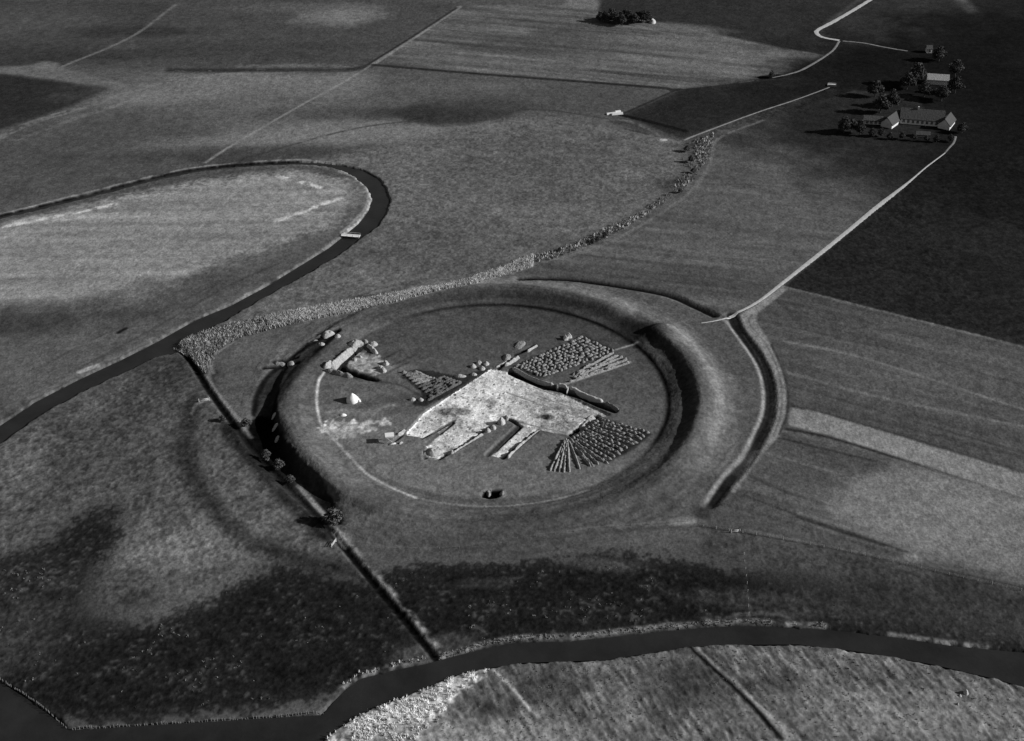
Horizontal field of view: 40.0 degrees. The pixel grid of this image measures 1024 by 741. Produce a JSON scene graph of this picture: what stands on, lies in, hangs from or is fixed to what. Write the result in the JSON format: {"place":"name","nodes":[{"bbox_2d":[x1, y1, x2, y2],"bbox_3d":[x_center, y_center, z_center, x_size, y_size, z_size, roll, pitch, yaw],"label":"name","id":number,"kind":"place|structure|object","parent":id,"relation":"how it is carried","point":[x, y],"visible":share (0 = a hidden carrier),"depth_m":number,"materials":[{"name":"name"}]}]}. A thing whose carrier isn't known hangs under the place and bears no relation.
{"place":"outdoors","nodes":[
{"label":"outdoors","id":0,"kind":"place"},
{"bbox_2d":[0,163,388,442],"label":"river water","id":1,"kind":"structure","parent":0,"point":[372,218],"depth_m":599.78,"materials":[{"name":"liquid"}]},
{"bbox_2d":[406,369,608,458],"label":"excavation floor","id":2,"kind":"structure","parent":0,"point":[478,422],"depth_m":537.01,"materials":[{"name":"soil"}]},
{"bbox_2d":[423,447,441,456],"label":"spoil heap","id":3,"kind":"object","parent":2,"relation":"on","point":[432,452],"visible":1,"depth_m":514.71,"materials":[{"name":"soil"}]},
{"bbox_2d":[453,433,482,452],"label":"spoil bank","id":4,"kind":"structure","parent":2,"relation":"on","point":[470,441],"depth_m":519.61,"materials":[{"name":"soil"}]},
{"bbox_2d":[498,417,504,424],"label":"spoil heap","id":5,"kind":"object","parent":2,"relation":"on","point":[501,420],"visible":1,"depth_m":529.14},
{"bbox_2d":[507,430,539,457],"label":"spoil bank","id":6,"kind":"structure","parent":2,"relation":"on","point":[520,445],"depth_m":518.79,"materials":[{"name":"soil"}]},
{"bbox_2d":[579,415,595,429],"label":"spoil bank","id":7,"kind":"structure","parent":2,"relation":"on","point":[586,422],"depth_m":532.45,"materials":[{"name":"soil"}]},
{"bbox_2d":[0,0,1023,740],"bbox_3d":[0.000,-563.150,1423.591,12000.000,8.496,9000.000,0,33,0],"label":"ground","id":8,"kind":"structure","parent":0,"point":[874,362],"depth_m":575.69,"materials":[{"name":"plant"}]},
{"bbox_2d":[0,679,65,727],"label":"stake row","id":9,"kind":"object","parent":8,"relation":"on","point":[36,701],"visible":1,"depth_m":411.16,"materials":[{"name":"grey wood"}]},
{"bbox_2d":[72,710,316,729],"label":"stake row","id":10,"kind":"object","parent":8,"relation":"on","point":[205,720],"visible":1,"depth_m":405.85,"materials":[{"name":"grey wood"}]},
{"bbox_2d":[176,311,301,373],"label":"reed bed","id":11,"kind":"object","parent":8,"relation":"on","point":[211,351],"visible":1,"depth_m":579.17,"materials":[{"name":"plant"}]},
{"bbox_2d":[241,418,251,426],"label":"willow bush","id":12,"kind":"object","parent":8,"relation":"on","point":[246,422],"visible":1,"depth_m":527.62,"materials":[{"name":"grey plant"}]},
{"bbox_2d":[325,368,352,377],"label":"spoil bank","id":13,"kind":"structure","parent":8,"relation":"on","point":[338,373],"depth_m":557.26,"materials":[{"name":"soil"}]},
{"bbox_2d":[331,347,354,370],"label":"spoil bank","id":14,"kind":"structure","parent":8,"relation":"on","point":[342,359],"depth_m":568.61,"materials":[{"name":"soil"}]},
{"bbox_2d":[341,232,360,237],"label":"footbridge","id":15,"kind":"object","parent":8,"relation":"on","point":[350,235],"visible":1,"depth_m":656.63,"materials":[{"name":"wood"}]},
{"bbox_2d":[346,393,360,403],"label":"bell tent","id":16,"kind":"object","parent":8,"relation":"on","point":[352,398],"visible":1,"depth_m":540.55,"materials":[{"name":"fabric"}]},
{"bbox_2d":[347,339,363,353],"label":"spoil heap","id":17,"kind":"object","parent":8,"relation":"on","point":[358,345],"visible":1,"depth_m":576.33,"materials":[{"name":"soil"}]},
{"bbox_2d":[367,344,377,353],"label":"spoil bank","id":18,"kind":"structure","parent":8,"relation":"on","point":[373,350],"depth_m":572.05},
{"bbox_2d":[342,657,425,683],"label":"shore reeds","id":19,"kind":"object","parent":8,"relation":"on","point":[410,660],"visible":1,"depth_m":423.77,"materials":[{"name":"plant"}]},
{"bbox_2d":[385,432,395,444],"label":"lookout stand","id":20,"kind":"object","parent":8,"relation":"on","point":[389,435],"visible":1,"depth_m":518.30,"materials":[{"name":"fabric"}]},
{"bbox_2d":[266,254,533,326],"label":"reed bed","id":21,"kind":"object","parent":8,"relation":"on","point":[334,308],"visible":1,"depth_m":604.17,"materials":[{"name":"plant"}]},
{"bbox_2d":[325,668,489,740],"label":"bank reeds","id":22,"kind":"object","parent":8,"relation":"on","point":[363,731],"visible":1,"depth_m":407.54,"materials":[{"name":"plant"}]},
{"bbox_2d":[401,370,421,373],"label":"turf windrow","id":23,"kind":"object","parent":8,"relation":"on","point":[405,372],"visible":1,"depth_m":558.57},
{"bbox_2d":[404,373,424,375],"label":"turf windrow","id":24,"kind":"object","parent":8,"relation":"on","point":[413,374],"visible":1,"depth_m":557.27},
{"bbox_2d":[408,374,427,378],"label":"turf windrow","id":25,"kind":"object","parent":8,"relation":"on","point":[417,376],"visible":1,"depth_m":555.92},
{"bbox_2d":[2,566,840,707],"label":"marsh tufts","id":26,"kind":"object","parent":8,"relation":"on","point":[323,627],"visible":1,"depth_m":440.69,"materials":[{"name":"plant"}]},
{"bbox_2d":[411,376,431,381],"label":"turf windrow","id":27,"kind":"object","parent":8,"relation":"on","point":[420,379],"visible":1,"depth_m":554.52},
{"bbox_2d":[414,377,435,384],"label":"turf windrow","id":28,"kind":"object","parent":8,"relation":"on","point":[426,380],"visible":1,"depth_m":553.59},
{"bbox_2d":[417,379,437,386],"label":"turf windrow","id":29,"kind":"object","parent":8,"relation":"on","point":[425,384],"visible":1,"depth_m":551.89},
{"bbox_2d":[420,380,440,389],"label":"turf windrow","id":30,"kind":"object","parent":8,"relation":"on","point":[426,387],"visible":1,"depth_m":550.21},
{"bbox_2d":[424,381,445,392],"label":"turf windrow","id":31,"kind":"object","parent":8,"relation":"on","point":[430,389],"visible":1,"depth_m":548.58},
{"bbox_2d":[432,377,451,389],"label":"turf windrow","id":32,"kind":"object","parent":8,"relation":"on","point":[438,385],"visible":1,"depth_m":551.17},
{"bbox_2d":[430,379,454,393],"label":"turf windrow","id":33,"kind":"object","parent":8,"relation":"on","point":[440,387],"visible":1,"depth_m":550.57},
{"bbox_2d":[428,380,457,396],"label":"turf windrow","id":34,"kind":"object","parent":8,"relation":"on","point":[444,388],"visible":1,"depth_m":549.02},
{"bbox_2d":[427,381,461,400],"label":"turf windrow","id":35,"kind":"object","parent":8,"relation":"on","point":[453,385],"visible":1,"depth_m":547.88,"materials":[{"name":"soil"}]},
{"bbox_2d":[240,273,742,558],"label":"rampart","id":36,"kind":"object","parent":8,"relation":"on","point":[402,533],"visible":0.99,"depth_m":516.75,"materials":[{"name":"plant"}]},
{"bbox_2d":[261,449,270,460],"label":"willow bush","id":37,"kind":"object","parent":36,"relation":"on","point":[266,454],"visible":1,"depth_m":511.73,"materials":[{"name":"grey plant"}]},
{"bbox_2d":[271,458,284,469],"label":"willow bush","id":38,"kind":"object","parent":36,"relation":"on","point":[277,464],"visible":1,"depth_m":506.66,"materials":[{"name":"grey plant"}]},
{"bbox_2d":[285,475,294,482],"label":"willow bush","id":39,"kind":"object","parent":36,"relation":"on","point":[290,479],"visible":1,"depth_m":500.72,"materials":[{"name":"grey plant"}]},
{"bbox_2d":[323,360,331,368],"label":"spoil bank","id":40,"kind":"structure","parent":36,"relation":"on","point":[327,364],"depth_m":562.18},
{"bbox_2d":[322,330,334,338],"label":"spoil bank","id":41,"kind":"structure","parent":36,"relation":"on","point":[327,334],"depth_m":581.34,"materials":[{"name":"soil"}]},
{"bbox_2d":[321,507,343,525],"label":"willow bush","id":42,"kind":"object","parent":36,"relation":"on","point":[333,516],"visible":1,"depth_m":478.18,"materials":[{"name":"grey plant"}]},
{"bbox_2d":[502,354,510,361],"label":"spoil heap","id":43,"kind":"object","parent":8,"relation":"on","point":[506,357],"visible":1,"depth_m":567.59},
{"bbox_2d":[504,356,519,365],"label":"spoil bank","id":44,"kind":"structure","parent":8,"relation":"on","point":[513,360],"depth_m":565.01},
{"bbox_2d":[341,519,684,548],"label":"post fence","id":45,"kind":"object","parent":8,"relation":"on","point":[522,537],"visible":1,"depth_m":473.31,"materials":[{"name":"grey wood"}]},
{"bbox_2d":[514,341,525,348],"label":"spoil bank","id":46,"kind":"structure","parent":8,"relation":"on","point":[519,344],"depth_m":575.63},
{"bbox_2d":[512,367,553,385],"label":"spoil bank","id":47,"kind":"structure","parent":8,"relation":"on","point":[531,378],"depth_m":555.63,"materials":[{"name":"soil"}]},
{"bbox_2d":[549,439,564,470],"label":"turf windrow","id":48,"kind":"object","parent":8,"relation":"on","point":[555,460],"visible":1,"depth_m":510.61,"materials":[{"name":"plant"}]},
{"bbox_2d":[553,440,565,471],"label":"turf windrow","id":49,"kind":"object","parent":8,"relation":"on","point":[557,464],"visible":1,"depth_m":509.37,"materials":[{"name":"plant"}]},
{"bbox_2d":[558,438,566,471],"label":"turf windrow","id":50,"kind":"object","parent":8,"relation":"on","point":[561,462],"visible":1,"depth_m":510.19,"materials":[{"name":"plant"}]},
{"bbox_2d":[562,440,567,472],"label":"turf windrow","id":51,"kind":"object","parent":8,"relation":"on","point":[564,461],"visible":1,"depth_m":510.24,"materials":[{"name":"plant"}]},
{"bbox_2d":[567,439,570,471],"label":"turf windrow","id":52,"kind":"object","parent":8,"relation":"on","point":[568,459],"visible":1,"depth_m":510.99,"materials":[{"name":"plant"}]},
{"bbox_2d":[569,440,580,469],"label":"turf windrow","id":53,"kind":"object","parent":8,"relation":"on","point":[575,456],"visible":1,"depth_m":512.08,"materials":[{"name":"plant"}]},
{"bbox_2d":[574,447,590,466],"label":"turf windrow","id":54,"kind":"object","parent":8,"relation":"on","point":[587,462],"visible":1,"depth_m":511.12,"materials":[{"name":"plant"}]},
{"bbox_2d":[578,449,593,466],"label":"turf windrow","id":55,"kind":"object","parent":8,"relation":"on","point":[579,451],"visible":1,"depth_m":511.67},
{"bbox_2d":[570,387,602,402],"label":"spoil bank","id":56,"kind":"structure","parent":8,"relation":"on","point":[584,395],"depth_m":545.02,"materials":[{"name":"soil"}]},
{"bbox_2d":[569,439,603,462],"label":"turf windrow","id":57,"kind":"object","parent":8,"relation":"on","point":[590,452],"visible":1,"depth_m":514.12,"materials":[{"name":"plant"}]},
{"bbox_2d":[575,443,598,464],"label":"turf windrow","id":58,"kind":"object","parent":8,"relation":"on","point":[588,455],"visible":1,"depth_m":512.83,"materials":[{"name":"plant"}]},
{"bbox_2d":[572,352,613,375],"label":"turf windrow","id":59,"kind":"object","parent":8,"relation":"on","point":[594,362],"visible":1,"depth_m":564.51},
{"bbox_2d":[576,355,618,375],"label":"turf windrow","id":60,"kind":"object","parent":8,"relation":"on","point":[605,361],"visible":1,"depth_m":563.94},
{"bbox_2d":[573,355,622,378],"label":"turf windrow","id":61,"kind":"object","parent":8,"relation":"on","point":[599,366],"visible":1,"depth_m":561.98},
{"bbox_2d":[569,361,629,382],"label":"turf windrow","id":62,"kind":"object","parent":8,"relation":"on","point":[579,377],"visible":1,"depth_m":558.57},
{"bbox_2d":[596,11,603,20],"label":"broadleaf tree","id":63,"kind":"object","parent":8,"relation":"on","point":[599,16],"visible":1,"depth_m":900.50,"materials":[{"name":"grey plant"}]},
{"bbox_2d":[581,357,626,376],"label":"turf windrow","id":64,"kind":"object","parent":8,"relation":"on","point":[613,364],"visible":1,"depth_m":562.53,"materials":[{"name":"plant"}]},
{"bbox_2d":[603,13,611,22],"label":"broadleaf tree","id":65,"kind":"object","parent":8,"relation":"on","point":[608,17],"visible":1,"depth_m":899.52,"materials":[{"name":"grey plant"}]},
{"bbox_2d":[605,401,618,411],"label":"spoil bank","id":66,"kind":"structure","parent":8,"relation":"on","point":[614,408],"depth_m":538.97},
{"bbox_2d":[611,11,619,23],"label":"broadleaf tree","id":67,"kind":"object","parent":8,"relation":"on","point":[615,17],"visible":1,"depth_m":896.34,"materials":[{"name":"grey plant"}]},
{"bbox_2d":[617,14,626,24],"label":"broadleaf tree","id":68,"kind":"object","parent":8,"relation":"on","point":[622,19],"visible":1,"depth_m":894.63,"materials":[{"name":"grey plant"}]},
{"bbox_2d":[533,133,714,265],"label":"reed bed","id":69,"kind":"object","parent":8,"relation":"on","point":[663,201],"visible":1,"depth_m":685.05,"materials":[{"name":"plant"}]},
{"bbox_2d":[625,10,631,20],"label":"broadleaf tree","id":70,"kind":"object","parent":8,"relation":"on","point":[628,15],"visible":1,"depth_m":899.14,"materials":[{"name":"grey plant"}]},
{"bbox_2d":[439,618,825,659],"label":"shore reeds","id":71,"kind":"object","parent":8,"relation":"on","point":[609,630],"visible":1,"depth_m":435.69,"materials":[{"name":"plant"}]},
{"bbox_2d":[629,13,639,23],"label":"broadleaf tree","id":72,"kind":"object","parent":8,"relation":"on","point":[634,18],"visible":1,"depth_m":897.82,"materials":[{"name":"grey plant"}]},
{"bbox_2d":[639,10,646,21],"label":"broadleaf tree","id":73,"kind":"object","parent":8,"relation":"on","point":[643,17],"visible":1,"depth_m":899.76,"materials":[{"name":"grey plant"}]},
{"bbox_2d":[642,11,652,20],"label":"broadleaf tree","id":74,"kind":"object","parent":8,"relation":"on","point":[648,17],"visible":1,"depth_m":900.54,"materials":[{"name":"grey plant"}]},
{"bbox_2d":[352,645,1023,740],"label":"bank grass","id":75,"kind":"structure","parent":8,"relation":"on","point":[730,694],"depth_m":412.07,"materials":[{"name":"plant"}]},
{"bbox_2d":[702,312,737,322],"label":"footpath","id":76,"kind":"structure","parent":8,"relation":"on","point":[722,318],"depth_m":594.20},
{"bbox_2d":[768,70,775,77],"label":"willow bush","id":77,"kind":"object","parent":8,"relation":"on","point":[771,74],"visible":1,"depth_m":821.51,"materials":[{"name":"grey plant"}]},
{"bbox_2d":[837,116,851,132],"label":"broadleaf tree","id":78,"kind":"object","parent":8,"relation":"on","point":[844,124],"visible":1,"depth_m":751.83,"materials":[{"name":"grey plant"}]},
{"bbox_2d":[850,118,856,131],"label":"broadleaf tree","id":79,"kind":"object","parent":8,"relation":"on","point":[853,124],"visible":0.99,"depth_m":754.46,"materials":[{"name":"grey plant"}]},
{"bbox_2d":[855,119,866,133],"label":"broadleaf tree","id":80,"kind":"object","parent":8,"relation":"on","point":[860,127],"visible":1,"depth_m":750.95,"materials":[{"name":"grey plant"}]},
{"bbox_2d":[703,524,1021,590],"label":"post fence","id":81,"kind":"object","parent":8,"relation":"on","point":[867,553],"visible":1,"depth_m":466.18,"materials":[{"name":"wood"}]},
{"bbox_2d":[868,128,874,135],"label":"broadleaf tree","id":82,"kind":"object","parent":8,"relation":"on","point":[871,131],"visible":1,"depth_m":750.06,"materials":[{"name":"grey plant"}]},
{"bbox_2d":[863,115,883,124],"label":"outbuilding","id":83,"kind":"structure","parent":8,"relation":"on","point":[872,119],"depth_m":764.89,"materials":[{"name":"grey"}]},
{"bbox_2d":[867,80,884,96],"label":"broadleaf tree","id":84,"kind":"object","parent":8,"relation":"on","point":[875,87],"visible":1,"depth_m":794.45,"materials":[{"name":"grey plant"}]},
{"bbox_2d":[872,93,890,112],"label":"broadleaf tree","id":85,"kind":"object","parent":8,"relation":"on","point":[883,102],"visible":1,"depth_m":774.25,"materials":[{"name":"grey plant"}]},
{"bbox_2d":[877,127,885,135],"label":"broadleaf tree","id":86,"kind":"object","parent":8,"relation":"on","point":[881,132],"visible":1,"depth_m":750.35,"materials":[{"name":"grey plant"}]},
{"bbox_2d":[880,110,900,128],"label":"farm wing","id":87,"kind":"structure","parent":8,"relation":"on","point":[893,120],"depth_m":762.06,"materials":[{"name":"grey"}]},
{"bbox_2d":[887,89,900,106],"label":"broadleaf tree","id":88,"kind":"object","parent":8,"relation":"on","point":[893,96],"visible":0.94,"depth_m":781.61,"materials":[{"name":"grey plant"}]},
{"bbox_2d":[900,72,916,89],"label":"broadleaf tree","id":89,"kind":"object","parent":8,"relation":"on","point":[908,79],"visible":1,"depth_m":803.30,"materials":[{"name":"grey plant"}]},
{"bbox_2d":[905,62,926,84],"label":"broadleaf tree","id":90,"kind":"object","parent":8,"relation":"on","point":[917,70],"visible":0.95,"depth_m":806.79,"materials":[{"name":"grey plant"}]},
{"bbox_2d":[900,106,945,126],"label":"farmhouse","id":91,"kind":"object","parent":8,"relation":"on","point":[923,117],"visible":1,"depth_m":763.70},
{"bbox_2d":[916,131,930,137],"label":"garden shed","id":92,"kind":"structure","parent":8,"relation":"on","point":[922,133],"depth_m":750.63,"materials":[{"name":"stone"}]},
{"bbox_2d":[918,81,932,96],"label":"broadleaf tree","id":93,"kind":"object","parent":8,"relation":"on","point":[925,88],"visible":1,"depth_m":794.24,"materials":[{"name":"grey plant"}]},
{"bbox_2d":[925,45,932,52],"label":"cottage","id":94,"kind":"structure","parent":8,"relation":"on","point":[929,48],"depth_m":856.03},
{"bbox_2d":[933,134,940,141],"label":"broadleaf tree","id":95,"kind":"object","parent":8,"relation":"on","point":[937,137],"visible":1,"depth_m":744.37,"materials":[{"name":"grey plant"}]},
{"bbox_2d":[932,46,947,60],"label":"broadleaf tree","id":96,"kind":"object","parent":8,"relation":"on","point":[940,52],"visible":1,"depth_m":841.64,"materials":[{"name":"grey plant"}]},
{"bbox_2d":[935,85,950,100],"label":"broadleaf tree","id":97,"kind":"object","parent":8,"relation":"on","point":[942,92],"visible":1,"depth_m":788.91,"materials":[{"name":"grey plant"}]},
{"bbox_2d":[938,112,956,129],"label":"farm wing","id":98,"kind":"structure","parent":8,"relation":"on","point":[947,122],"depth_m":760.09,"materials":[{"name":"grey"}]},
{"bbox_2d":[948,134,954,141],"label":"broadleaf tree","id":99,"kind":"object","parent":8,"relation":"on","point":[950,137],"visible":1,"depth_m":744.82,"materials":[{"name":"grey plant"}]},
{"bbox_2d":[947,75,965,92],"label":"broadleaf tree","id":100,"kind":"object","parent":8,"relation":"on","point":[954,83],"visible":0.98,"depth_m":798.84,"materials":[{"name":"grey plant"}]},
{"bbox_2d":[948,59,964,76],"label":"broadleaf tree","id":101,"kind":"object","parent":8,"relation":"on","point":[954,68],"visible":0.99,"depth_m":819.03,"materials":[{"name":"grey plant"}]},
{"bbox_2d":[957,122,968,132],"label":"broadleaf tree","id":102,"kind":"object","parent":8,"relation":"on","point":[962,126],"visible":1,"depth_m":753.38,"materials":[{"name":"grey plant"}]},
{"bbox_2d":[0,626,1023,740],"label":"stream water","id":103,"kind":"structure","parent":0,"point":[22,718],"depth_m":423.98,"materials":[{"name":"liquid"}]},
{"bbox_2d":[606,110,622,114],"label":"culvert","id":104,"kind":"object","parent":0,"point":[617,112],"visible":1,"depth_m":777.40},
{"bbox_2d":[684,87,829,139],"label":"meadow path","id":105,"kind":"structure","parent":0,"point":[749,115],"depth_m":774.89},
{"bbox_2d":[772,41,839,77],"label":"field track","id":106,"kind":"structure","parent":0,"point":[833,49],"depth_m":844.36,"materials":[{"name":"soil"}]},
{"bbox_2d":[728,153,944,316],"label":"farm road","id":107,"kind":"structure","parent":0,"point":[842,235],"depth_m":652.17,"materials":[{"name":"gravel"}]},
{"bbox_2d":[814,0,871,40],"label":"country road","id":108,"kind":"structure","parent":0,"point":[816,31],"depth_m":906.13,"materials":[{"name":"asphalt"}]},
{"bbox_2d":[845,41,906,50],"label":"country track","id":109,"kind":"structure","parent":0,"point":[875,45],"depth_m":868.00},
{"bbox_2d":[926,73,949,84],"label":"barn","id":110,"kind":"structure","parent":0,"point":[937,79],"depth_m":812.84,"materials":[{"name":"stone"}]},
{"bbox_2d":[944,136,956,152],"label":"farm track","id":111,"kind":"structure","parent":0,"point":[950,146],"depth_m":743.17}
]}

